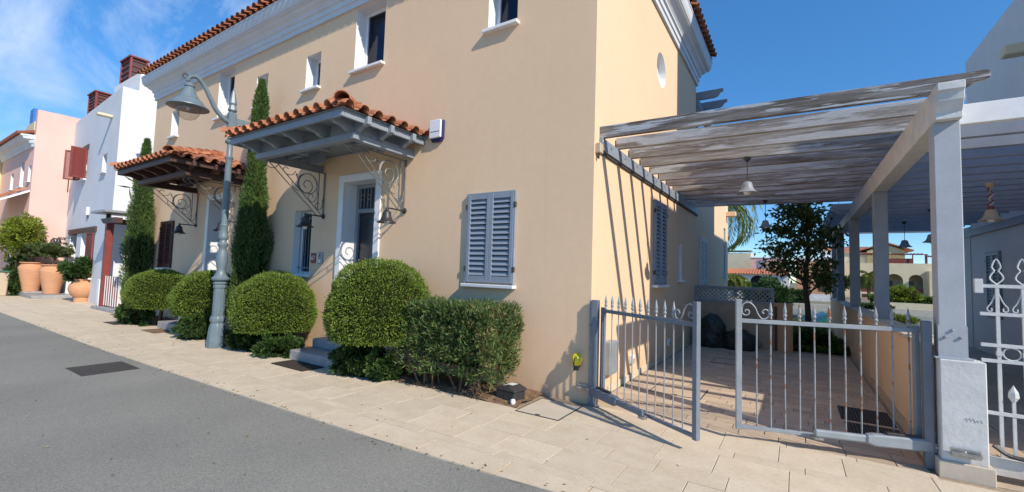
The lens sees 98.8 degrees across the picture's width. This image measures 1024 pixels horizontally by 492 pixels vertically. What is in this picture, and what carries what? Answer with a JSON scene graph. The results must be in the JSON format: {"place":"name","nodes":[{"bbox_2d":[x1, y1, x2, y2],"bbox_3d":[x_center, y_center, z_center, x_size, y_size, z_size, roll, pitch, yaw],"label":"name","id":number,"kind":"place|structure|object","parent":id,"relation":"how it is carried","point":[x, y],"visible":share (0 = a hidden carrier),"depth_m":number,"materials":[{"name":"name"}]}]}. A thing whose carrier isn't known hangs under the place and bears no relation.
{"place":"outdoors","nodes":[
{"label":"outdoors","id":0,"kind":"place"},
{"bbox_2d":[0,187,29,200],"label":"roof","id":1,"kind":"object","parent":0,"point":[10,192],"visible":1,"depth_m":18.26,"materials":[{"name":"orange tile"}]},
{"bbox_2d":[0,108,79,290],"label":"pink house","id":2,"kind":"structure","parent":0,"point":[32,155],"depth_m":19.20,"materials":[{"name":"paint"}]},
{"bbox_2d":[0,313,547,491],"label":"road","id":3,"kind":"structure","parent":0,"point":[136,426],"depth_m":3.95,"materials":[{"name":"grey asphalt"}]},
{"bbox_2d":[66,361,139,376],"bbox_3d":[-6.061,1.815,6.498,0.780,0.017,0.640,0,-4,33],"label":"asphalt cover","id":4,"kind":"object","parent":3,"relation":"on","point":[94,369],"visible":1,"depth_m":6.46,"materials":[{"name":"asphalt"}]},
{"bbox_2d":[0,0,1012,282],"label":"sky","id":5,"kind":"structure","parent":0,"point":[54,54],"materials":[{"name":"blue"}]},
{"bbox_2d":[0,293,1015,491],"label":"pavement","id":6,"kind":"structure","parent":0,"point":[619,451],"depth_m":4.30,"materials":[{"name":"stone"}]},
{"bbox_2d":[0,270,10,295],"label":"litter bin","id":7,"kind":"object","parent":6,"relation":"on","point":[4,281],"visible":0.86,"depth_m":17.70,"materials":[{"name":"beige plastic"}]},
{"bbox_2d":[2,255,27,295],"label":"dark hedge","id":8,"kind":"object","parent":6,"relation":"on","point":[14,287],"visible":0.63,"depth_m":17.93,"materials":[{"name":"green plant"}]},
{"bbox_2d":[0,211,47,294],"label":"potted tree","id":9,"kind":"object","parent":6,"relation":"on","point":[22,230],"visible":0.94,"depth_m":18.00,"materials":[{"name":"green plant"}]},
{"bbox_2d":[18,291,71,298],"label":"pot platform","id":10,"kind":"structure","parent":6,"relation":"on","point":[34,294],"depth_m":17.61,"materials":[{"name":"stone"}]},
{"bbox_2d":[17,262,46,290],"bbox_3d":[-19.956,1.269,18.224,0.840,1.200,0.840,0,-4,33],"label":"terracotta pot","id":11,"kind":"object","parent":10,"relation":"on","point":[29,277],"visible":0.85,"depth_m":17.96,"materials":[{"name":"ceramic"}]},
{"bbox_2d":[12,241,47,261],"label":"potted shrub","id":12,"kind":"object","parent":11,"relation":"on","point":[26,250],"visible":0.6,"depth_m":17.91,"materials":[{"name":"green plant"}]},
{"bbox_2d":[39,264,63,293],"bbox_3d":[-19.037,1.364,18.171,0.840,1.200,0.840,0,-4,33],"label":"terracotta pot","id":13,"kind":"object","parent":10,"relation":"on","point":[51,281],"visible":0.73,"depth_m":17.90,"materials":[{"name":"ceramic"}]},
{"bbox_2d":[33,242,75,264],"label":"potted shrub","id":14,"kind":"object","parent":13,"relation":"in","point":[53,250],"visible":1,"depth_m":18.00,"materials":[{"name":"green plant"}]},
{"bbox_2d":[67,279,89,301],"bbox_3d":[-15.968,1.648,16.283,0.770,0.860,0.770,0,-4,33],"label":"terracotta pot","id":15,"kind":"object","parent":6,"relation":"on","point":[78,290],"visible":0.84,"depth_m":16.06,"materials":[{"name":"ceramic"}]},
{"bbox_2d":[55,255,93,281],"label":"potted plant","id":16,"kind":"object","parent":15,"relation":"in","point":[80,267],"visible":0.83,"depth_m":15.96,"materials":[{"name":"green plant"}]},
{"bbox_2d":[91,209,127,313],"bbox_3d":[-12.464,0.494,14.349,2.400,3.190,1.600,0,-4,33],"label":"entrance porch","id":17,"kind":"object","parent":6,"relation":"on","point":[109,221],"visible":0.62,"depth_m":14.22,"materials":[{"name":"white paint"}]},
{"bbox_2d":[103,276,119,306],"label":"picket gate","id":18,"kind":"structure","parent":17,"relation":"attached to","point":[111,291],"depth_m":13.76,"materials":[{"name":"white wood"}]},
{"bbox_2d":[170,312,209,339],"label":"ground plant","id":19,"kind":"object","parent":6,"relation":"on","point":[189,327],"visible":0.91,"depth_m":9.04,"materials":[{"name":"green plant"}]},
{"bbox_2d":[165,73,249,347],"bbox_3d":[-5.732,-0.617,8.252,0.656,5.060,1.524,0,-4,33],"label":"street lamp","id":20,"kind":"object","parent":6,"relation":"on","point":[186,99],"visible":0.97,"depth_m":8.35,"materials":[{"name":"metal"}]},
{"bbox_2d":[250,332,304,358],"bbox_3d":[-4.083,1.747,7.729,0.937,0.477,0.821,0,-4,33],"label":"ground plant","id":21,"kind":"object","parent":6,"relation":"on","point":[273,345],"visible":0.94,"depth_m":7.56,"materials":[{"name":"green plant"}]},
{"bbox_2d":[1,319,587,491],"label":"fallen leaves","id":22,"kind":"object","parent":6,"relation":"on","point":[274,403],"visible":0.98,"depth_m":4.63,"materials":[{"name":"brown plant"}]},
{"bbox_2d":[271,359,322,371],"bbox_3d":[-3.440,1.908,7.016,0.860,0.015,0.360,0,-4,33],"label":"door mat","id":23,"kind":"object","parent":6,"relation":"on","point":[297,365],"depth_m":6.97,"materials":[{"name":"brown fabric"}]},
{"bbox_2d":[111,314,544,407],"bbox_3d":[-5.651,1.969,9.288,14.040,0.072,0.700,0,-4,33],"label":"planting bed","id":24,"kind":"object","parent":6,"relation":"on","point":[405,377],"visible":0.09,"depth_m":5.95,"materials":[{"name":"soil"}]},
{"bbox_2d":[112,303,156,326],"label":"ground plant","id":25,"kind":"object","parent":24,"relation":"on","point":[132,316],"visible":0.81,"depth_m":10.88,"materials":[{"name":"green plant"}]},
{"bbox_2d":[117,137,156,302],"bbox_3d":[-10.921,-0.611,12.889,0.923,5.278,0.900,0,-4,33],"label":"cypress tree","id":26,"kind":"object","parent":24,"relation":"on","point":[137,248],"visible":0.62,"depth_m":12.72,"materials":[{"name":"green plant"}]},
{"bbox_2d":[119,268,186,324],"bbox_3d":[-8.894,1.260,11.043,2.003,1.463,1.439,0,-4,33],"label":"clipped shrub","id":27,"kind":"object","parent":24,"relation":"on","point":[149,289],"visible":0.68,"depth_m":10.49,"materials":[{"name":"green plant"}]},
{"bbox_2d":[165,269,231,317],"bbox_3d":[-6.703,1.238,9.633,1.615,1.474,1.431,0,-4,33],"label":"clipped shrub","id":28,"kind":"object","parent":24,"relation":"on","point":[193,292],"visible":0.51,"depth_m":9.13,"materials":[{"name":"green plant"}]},
{"bbox_2d":[223,330,271,351],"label":"ground plant","id":29,"kind":"object","parent":24,"relation":"on","point":[240,341],"visible":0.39,"depth_m":8.02,"materials":[{"name":"green plant"}]},
{"bbox_2d":[225,77,274,331],"bbox_3d":[-5.564,-0.854,9.417,0.916,5.682,0.884,0,-4,33],"label":"cypress tree","id":30,"kind":"object","parent":24,"relation":"on","point":[251,251],"visible":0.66,"depth_m":9.29,"materials":[{"name":"green plant"}]},
{"bbox_2d":[226,267,318,335],"bbox_3d":[-4.448,1.171,8.157,1.651,1.572,1.471,0,-4,33],"label":"clipped shrub","id":31,"kind":"object","parent":24,"relation":"on","point":[269,301],"visible":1,"depth_m":7.73,"materials":[{"name":"green plant"}]},
{"bbox_2d":[320,255,430,353],"bbox_3d":[-2.021,1.036,6.569,1.768,1.802,1.521,0,-4,33],"label":"clipped shrub","id":32,"kind":"object","parent":24,"relation":"on","point":[364,302],"visible":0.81,"depth_m":6.06,"materials":[{"name":"green plant"}]},
{"bbox_2d":[391,293,525,395],"bbox_3d":[-0.778,1.306,6.030,1.885,1.280,1.046,0,-4,33],"label":"loose hedge","id":33,"kind":"object","parent":24,"relation":"on","point":[476,337],"visible":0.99,"depth_m":5.71,"materials":[{"name":"green plant"}]},
{"bbox_2d":[494,382,526,400],"bbox_3d":[-0.018,1.837,5.514,0.340,0.193,0.250,-1,-4,40],"label":"utility box","id":34,"kind":"object","parent":24,"relation":"on","point":[510,391],"visible":0.93,"depth_m":5.43,"materials":[{"name":"black plastic"}]},
{"bbox_2d":[327,343,371,376],"bbox_3d":[-2.382,1.663,6.585,0.940,0.601,0.614,0,-4,33],"label":"ground plant","id":35,"kind":"object","parent":6,"relation":"on","point":[347,359],"visible":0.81,"depth_m":6.42,"materials":[{"name":"green plant"}]},
{"bbox_2d":[362,344,403,381],"bbox_3d":[-1.878,1.680,6.341,0.680,0.570,0.562,0,-4,33],"label":"ground plant","id":36,"kind":"object","parent":6,"relation":"on","point":[381,367],"visible":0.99,"depth_m":6.20,"materials":[{"name":"green plant"}]},
{"bbox_2d":[515,398,581,420],"bbox_3d":[0.444,1.930,5.196,0.560,0.016,0.640,0,-4,33],"label":"inspection cover","id":37,"kind":"object","parent":6,"relation":"on","point":[550,409],"visible":1,"depth_m":5.17,"materials":[{"name":"stone"}]},
{"bbox_2d":[933,357,996,487],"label":"gate pillar","id":38,"kind":"structure","parent":6,"relation":"on","point":[960,405],"depth_m":3.66,"materials":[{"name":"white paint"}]},
{"bbox_2d":[599,69,990,361],"bbox_3d":[6.271,0.150,10.367,3.600,2.579,14.020,0,-4,33],"label":"carport pergola","id":39,"kind":"object","parent":38,"relation":"on","point":[864,159],"visible":0.92,"depth_m":5.62,"materials":[{"name":"paint"}]},
{"bbox_2d":[736,156,758,194],"bbox_3d":[3.430,-1.019,6.397,0.300,0.558,0.297,0,-4,33],"label":"pendant lamp","id":40,"kind":"object","parent":39,"relation":"hanging from","point":[747,187],"visible":1,"depth_m":6.36,"materials":[{"name":"white metal"}]},
{"bbox_2d":[822,97,1023,233],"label":"neighbour pergola","id":41,"kind":"object","parent":39,"relation":"attached to","point":[992,141],"visible":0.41,"depth_m":5.95,"materials":[{"name":"white paint"}]},
{"bbox_2d":[977,183,1005,221],"bbox_3d":[6.676,-0.604,6.119,0.280,0.556,0.277,0,-4,33],"label":"pendant lamp","id":42,"kind":"object","parent":41,"relation":"hanging from","point":[991,214],"visible":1,"depth_m":6.09,"materials":[{"name":"grey metal"}]},
{"bbox_2d":[973,259,1023,479],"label":"neighbour gate","id":43,"kind":"structure","parent":38,"relation":"attached to","point":[1011,466],"depth_m":3.63,"materials":[{"name":"white metal"}]},
{"bbox_2d":[695,206,735,299],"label":"back wing","id":44,"kind":"structure","parent":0,"point":[711,246],"depth_m":13.69,"materials":[{"name":"beige paint"}]},
{"bbox_2d":[696,88,726,127],"bbox_3d":[4.597,-3.020,12.861,3.120,1.950,2.080,0,-4,33],"label":"terrace pergola","id":45,"kind":"object","parent":44,"relation":"on","point":[705,95],"visible":0.3,"depth_m":11.60,"materials":[{"name":"grey paint"}]},
{"bbox_2d":[598,344,938,475],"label":"driveway","id":46,"kind":"structure","parent":0,"point":[717,401],"depth_m":5.97,"materials":[{"name":"stone"}]},
{"bbox_2d":[649,382,707,399],"bbox_3d":[2.363,2.051,6.213,0.680,0.016,0.600,0,-4,33],"label":"inspection cover","id":47,"kind":"object","parent":46,"relation":"on","point":[677,390],"visible":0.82,"depth_m":6.21,"materials":[{"name":"stone"}]},
{"bbox_2d":[701,313,725,347],"bbox_3d":[4.744,1.979,10.400,0.640,0.790,0.659,4,-4,-28],"label":"rubbish bag","id":48,"kind":"object","parent":46,"relation":"on","point":[713,329],"visible":0.76,"depth_m":10.17,"materials":[{"name":"plastic"}]},
{"bbox_2d":[724,329,757,350],"bbox_3d":[5.233,2.124,10.064,0.716,0.491,0.548,0,-4,33],"label":"rubbish bag","id":49,"kind":"object","parent":46,"relation":"on","point":[748,341],"visible":0.68,"depth_m":9.88,"materials":[{"name":"plastic"}]},
{"bbox_2d":[837,405,896,427],"bbox_3d":[4.260,2.054,5.296,0.500,0.019,0.640,0,-4,33],"label":"drain grate","id":50,"kind":"object","parent":46,"relation":"on","point":[869,416],"visible":0.91,"depth_m":5.27,"materials":[{"name":"black metal"}]},
{"bbox_2d":[844,421,900,433],"bbox_3d":[3.862,2.004,4.663,0.480,0.019,0.620,0,-4,33],"label":"drain grate","id":51,"kind":"object","parent":46,"relation":"on","point":[852,427],"visible":0.35,"depth_m":4.81,"materials":[{"name":"black metal"}]},
{"bbox_2d":[920,320,934,469],"bbox_3d":[3.692,1.311,3.897,0.063,1.280,0.100,0,-4,33],"label":"gate post","id":52,"kind":"object","parent":46,"relation":"on","point":[927,394],"visible":1,"depth_m":3.87,"materials":[{"name":"metal"}]},
{"bbox_2d":[735,299,921,443],"bbox_3d":[2.984,1.192,4.212,1.510,1.290,0.052,1,-4,17],"label":"gate leaf","id":53,"kind":"object","parent":52,"relation":"attached to","point":[916,375],"visible":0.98,"depth_m":4.20,"materials":[{"name":"metal"}]},
{"bbox_2d":[812,429,982,460],"bbox_3d":[3.384,1.819,3.951,1.138,0.277,0.308,0,-4,30],"label":"gate opener","id":54,"kind":"object","parent":52,"relation":"attached to","point":[902,441],"visible":0.88,"depth_m":3.91,"materials":[{"name":"metal"}]},
{"bbox_2d":[789,283,795,289],"bbox_3d":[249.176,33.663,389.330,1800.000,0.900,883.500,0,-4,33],"label":"ground","id":55,"kind":"structure","parent":0,"point":[793,285],"depth_m":292.44,"materials":[{"name":"grey"}]},
{"bbox_2d":[728,250,753,268],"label":"beige block","id":56,"kind":"structure","parent":55,"relation":"on","point":[739,260],"depth_m":78.74,"materials":[{"name":"beige paint"}]},
{"bbox_2d":[794,251,831,294],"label":"white block","id":57,"kind":"structure","parent":55,"relation":"on","point":[815,291],"depth_m":73.48,"materials":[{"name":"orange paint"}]},
{"bbox_2d":[824,243,932,296],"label":"cream villa","id":58,"kind":"object","parent":55,"relation":"on","point":[904,271],"visible":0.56,"depth_m":72.98,"materials":[{"name":"paint"}]},
{"bbox_2d":[729,296,869,304],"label":"terrace","id":59,"kind":"structure","parent":0,"point":[864,299],"depth_m":53.72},
{"bbox_2d":[728,274,750,296],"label":"bush","id":60,"kind":"object","parent":59,"relation":"on","point":[736,280],"visible":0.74,"depth_m":57.29,"materials":[{"name":"green plant"}]},
{"bbox_2d":[728,257,789,288],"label":"arched villa","id":61,"kind":"object","parent":59,"relation":"on","point":[753,274],"visible":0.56,"depth_m":71.72,"materials":[{"name":"beige paint"}]},
{"bbox_2d":[739,286,809,302],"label":"hedge","id":62,"kind":"object","parent":59,"relation":"on","point":[800,295],"visible":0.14,"depth_m":47.42,"materials":[{"name":"green plant"}]},
{"bbox_2d":[728,290,831,301],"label":"terrace wall","id":63,"kind":"structure","parent":59,"relation":"on","point":[820,297],"depth_m":53.26,"materials":[{"name":"white paint"}]},
{"bbox_2d":[860,270,872,299],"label":"palm tree","id":64,"kind":"object","parent":59,"relation":"on","point":[866,279],"visible":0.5,"depth_m":62.13,"materials":[{"name":"green plant"}]},
{"bbox_2d":[867,293,932,303],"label":"hedge","id":65,"kind":"object","parent":59,"relation":"on","point":[927,300],"visible":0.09,"depth_m":49.75,"materials":[{"name":"green plant"}]},
{"bbox_2d":[890,284,924,300],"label":"garden bush","id":66,"kind":"object","parent":59,"relation":"on","point":[903,292],"visible":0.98,"depth_m":48.56,"materials":[{"name":"green plant"}]},
{"bbox_2d":[729,299,932,316],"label":"quay","id":67,"kind":"structure","parent":0,"point":[912,312],"depth_m":38.65,"materials":[{"name":"concrete"}]},
{"bbox_2d":[816,269,849,297],"bbox_3d":[23.164,2.880,31.467,2.412,2.670,2.506,0,-4,33],"label":"leafy tree","id":68,"kind":"object","parent":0,"point":[847,283],"visible":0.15,"depth_m":31.11,"materials":[{"name":"green plant"}]},
{"bbox_2d":[793,309,933,334],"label":"canal water","id":69,"kind":"structure","parent":0,"point":[795,313],"depth_m":35.62,"materials":[{"name":"teal liquid"}]},
{"bbox_2d":[801,312,830,330],"bbox_3d":[15.022,3.769,21.200,2.100,1.350,6.900,0,-4,33],"label":"covered boat","id":70,"kind":"object","parent":69,"relation":"on","point":[821,316],"visible":0.11,"depth_m":19.02,"materials":[{"name":"blue plastic"}]},
{"bbox_2d":[873,301,932,309],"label":"terrace wall","id":71,"kind":"structure","parent":0,"point":[913,306],"depth_m":41.15,"materials":[{"name":"beige paint"}]},
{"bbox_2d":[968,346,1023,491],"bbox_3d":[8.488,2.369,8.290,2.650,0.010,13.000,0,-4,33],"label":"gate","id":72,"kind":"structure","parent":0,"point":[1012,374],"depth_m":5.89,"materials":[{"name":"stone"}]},
{"bbox_3d":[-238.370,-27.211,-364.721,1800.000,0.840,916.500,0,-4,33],"label":"ground","id":73,"kind":"structure","parent":0,"visible":0},
{"bbox_2d":[60,74,156,303],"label":"white house","id":74,"kind":"structure","parent":73,"relation":"on","point":[118,125],"depth_m":16.10,"materials":[{"name":"paint"}]},
{"bbox_2d":[80,232,94,279],"bbox_3d":[-16.369,0.372,16.978,2.250,1.775,0.335,-1,-4,36],"label":"window","id":75,"kind":"structure","parent":74,"relation":"in","point":[83,238],"depth_m":17.62,"materials":[{"name":"white paint"}]},
{"bbox_2d":[87,90,112,113],"bbox_3d":[-18.673,-5.989,19.879,1.130,1.760,0.710,0,-4,33],"label":"chimney","id":76,"kind":"object","parent":74,"relation":"on","point":[96,98],"visible":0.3,"depth_m":19.61,"materials":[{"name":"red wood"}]},
{"bbox_2d":[119,54,149,83],"bbox_3d":[-16.176,-6.509,18.682,1.230,2.810,0.680,0,-4,33],"label":"roof vent","id":77,"kind":"object","parent":74,"relation":"on","point":[131,65],"visible":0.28,"depth_m":18.47,"materials":[{"name":"red brick"}]},
{"bbox_2d":[0,303,606,491],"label":"kerb","id":78,"kind":"structure","parent":73,"relation":"on","point":[397,435],"depth_m":4.86,"materials":[{"name":"stone"}]},
{"bbox_2d":[137,0,716,403],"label":"townhouse","id":79,"kind":"structure","parent":73,"relation":"on","point":[517,189],"depth_m":7.21,"materials":[{"name":"beige paint"}]},
{"bbox_2d":[166,110,179,139],"bbox_3d":[-9.868,-3.572,13.005,0.630,0.835,0.385,0,-4,33],"label":"window","id":80,"kind":"structure","parent":79,"relation":"in","point":[175,115],"depth_m":13.10,"materials":[{"name":"white paint"}]},
{"bbox_2d":[109,145,247,224],"bbox_3d":[-7.876,-1.530,10.454,3.434,1.891,1.864,0,-4,33],"label":"door canopy","id":81,"kind":"object","parent":79,"relation":"attached to","point":[168,167],"visible":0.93,"depth_m":9.96,"materials":[{"name":"brown wood"}]},
{"bbox_2d":[212,66,235,121],"bbox_3d":[-7.305,-3.905,11.374,0.930,1.305,0.385,0,-4,33],"label":"window","id":82,"kind":"structure","parent":79,"relation":"in","point":[226,77],"depth_m":11.61,"materials":[{"name":"white paint"}]},
{"bbox_2d":[291,210,311,276],"bbox_3d":[-4.286,-0.049,9.084,0.720,1.365,0.335,0,-4,33],"label":"window","id":83,"kind":"structure","parent":79,"relation":"in","point":[299,242],"depth_m":9.24,"materials":[{"name":"white paint"}]},
{"bbox_2d":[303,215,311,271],"bbox_3d":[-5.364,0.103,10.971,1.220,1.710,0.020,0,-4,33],"label":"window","id":84,"kind":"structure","parent":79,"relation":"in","point":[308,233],"depth_m":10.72,"materials":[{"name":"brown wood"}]},
{"bbox_2d":[296,213,324,228],"bbox_3d":[-3.868,-0.478,8.428,0.316,0.340,0.538,0,-4,33],"label":"wall lamp","id":85,"kind":"object","parent":79,"relation":"attached to","point":[305,223],"visible":1,"depth_m":8.30,"materials":[{"name":"grey metal"}]},
{"bbox_2d":[300,51,320,93],"bbox_3d":[-4.123,-3.629,9.295,0.610,0.805,0.385,0,-4,33],"label":"window","id":86,"kind":"structure","parent":79,"relation":"in","point":[313,61],"depth_m":9.42,"materials":[{"name":"white paint"}]},
{"bbox_2d":[221,89,429,215],"bbox_3d":[-3.189,-1.565,7.426,3.434,1.891,1.864,0,-4,33],"label":"door canopy","id":87,"kind":"object","parent":79,"relation":"attached to","point":[341,122],"visible":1,"depth_m":6.96,"materials":[{"name":"grey paint"}]},
{"bbox_2d":[357,213,373,269],"bbox_3d":[-2.667,0.473,8.295,0.770,2.220,0.052,0,-4,33],"label":"door","id":88,"kind":"structure","parent":79,"relation":"in","point":[366,228],"depth_m":8.40,"materials":[{"name":"metal"}]},
{"bbox_2d":[348,0,385,74],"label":"window","id":89,"kind":"structure","parent":79,"relation":"in","point":[364,14],"depth_m":8.62,"materials":[{"name":"white paint"}]},
{"bbox_2d":[377,206,406,225],"bbox_3d":[-1.969,-0.492,7.202,0.316,0.340,0.538,0,-4,33],"label":"wall lamp","id":90,"kind":"object","parent":79,"relation":"attached to","point":[386,219],"visible":1,"depth_m":7.07,"materials":[{"name":"grey metal"}]},
{"bbox_2d":[429,119,444,142],"bbox_3d":[-1.214,-1.861,7.092,0.265,0.355,0.086,0,-4,33],"label":"alarm box","id":91,"kind":"object","parent":79,"relation":"attached to","point":[437,131],"visible":1,"depth_m":7.05,"materials":[{"name":"white plastic"}]},
{"bbox_2d":[482,0,519,34],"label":"window","id":92,"kind":"structure","parent":79,"relation":"in","point":[495,24],"depth_m":6.88,"materials":[{"name":"white paint"}]},
{"bbox_2d":[571,353,581,370],"bbox_3d":[0.802,1.443,5.480,0.132,0.215,0.142,2,-3,-6],"label":"gate beacon","id":93,"kind":"object","parent":79,"relation":"attached to","point":[576,359],"visible":1,"depth_m":5.43,"materials":[{"name":"yellow plastic"}]},
{"bbox_2d":[588,300,599,406],"bbox_3d":[1.005,1.313,5.413,0.115,1.290,0.080,0,-4,33],"label":"gate post","id":94,"kind":"object","parent":79,"relation":"attached to","point":[593,365],"visible":0.92,"depth_m":5.38,"materials":[{"name":"metal"}]},
{"bbox_2d":[576,383,646,419],"bbox_3d":[1.144,1.815,5.049,0.201,0.277,1.133,4,-4,-29],"label":"gate opener","id":95,"kind":"object","parent":94,"relation":"attached to","point":[604,395],"visible":0.99,"depth_m":5.00,"materials":[{"name":"paint"}]},
{"bbox_2d":[599,295,700,440],"bbox_3d":[1.406,1.178,4.704,0.052,1.260,1.485,3,-4,-24],"label":"gate leaf","id":96,"kind":"object","parent":94,"relation":"attached to","point":[694,434],"visible":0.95,"depth_m":4.40,"materials":[{"name":"paint"}]},
{"bbox_2d":[605,339,616,375],"bbox_3d":[1.320,1.497,5.893,0.120,0.440,0.260,0,-4,33],"label":"control box","id":97,"kind":"object","parent":79,"relation":"attached to","point":[608,358],"visible":0.66,"depth_m":5.79,"materials":[{"name":"white plastic"}]},
{"bbox_2d":[607,339,691,391],"bbox_3d":[2.921,2.151,8.458,0.018,0.100,5.972,0,-4,33],"label":"stone skirting","id":98,"kind":"object","parent":79,"relation":"attached to","point":[651,364],"visible":0.87,"depth_m":7.37,"materials":[{"name":"stone"}]},
{"bbox_2d":[678,243,685,281],"bbox_3d":[3.733,0.369,9.776,0.195,0.875,0.450,0,-4,33],"label":"window","id":99,"kind":"structure","parent":79,"relation":"in","point":[680,244],"depth_m":9.92,"materials":[{"name":"white paint"}]},
{"bbox_2d":[694,285,773,349],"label":"stone screen wall","id":100,"kind":"structure","parent":73,"relation":"on","point":[723,310],"depth_m":10.53,"materials":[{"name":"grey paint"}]},
{"bbox_2d":[728,205,761,252],"bbox_3d":[8.390,0.495,18.775,3.680,6.389,4.235,1,-4,18],"label":"palm tree","id":101,"kind":"object","parent":73,"relation":"on","point":[740,239],"visible":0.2,"depth_m":18.15,"materials":[{"name":"green plant"}]},
{"bbox_2d":[773,303,792,352],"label":"terracotta pier","id":102,"kind":"structure","parent":73,"relation":"on","point":[778,330],"depth_m":9.98,"materials":[{"name":"beige paint"}]},
{"bbox_2d":[830,298,937,456],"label":"boundary wall","id":103,"kind":"structure","parent":73,"relation":"on","point":[901,375],"depth_m":6.05,"materials":[{"name":"beige paint"}]},
{"bbox_2d":[963,0,1023,365],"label":"neighbour house","id":104,"kind":"structure","parent":73,"relation":"on","point":[998,52],"depth_m":10.06,"materials":[{"name":"grey paint"}]},
{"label":"garden ground","id":105,"kind":"structure","parent":0,"visible":0},
{"bbox_2d":[752,276,798,302],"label":"garden bush","id":106,"kind":"object","parent":105,"relation":"on","point":[781,294],"visible":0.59,"depth_m":29.49,"materials":[{"name":"green plant"}]},
{"bbox_2d":[753,202,849,331],"bbox_3d":[7.139,0.529,10.860,1.942,4.095,2.127,1,-4,14],"label":"dark tree","id":107,"kind":"object","parent":105,"relation":"on","point":[807,216],"visible":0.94,"depth_m":10.67,"materials":[{"name":"green plant"}]},
{"bbox_2d":[793,318,836,337],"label":"lawn grass","id":108,"kind":"structure","parent":105,"relation":"on","point":[796,328],"depth_m":14.36,"materials":[{"name":"green plant"}]},
{"bbox_2d":[793,327,837,346],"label":"garden bush","id":109,"kind":"object","parent":105,"relation":"on","point":[821,338],"visible":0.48,"depth_m":10.23,"materials":[{"name":"green plant"}]},
{"bbox_2d":[793,333,850,356],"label":"ground cover","id":110,"kind":"object","parent":105,"relation":"on","point":[837,349],"visible":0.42,"depth_m":9.97,"materials":[{"name":"green plant"}]},
{"bbox_2d":[893,311,919,324],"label":"garden bush","id":111,"kind":"object","parent":105,"relation":"on","point":[901,318],"visible":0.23,"depth_m":19.23,"materials":[{"name":"green plant"}]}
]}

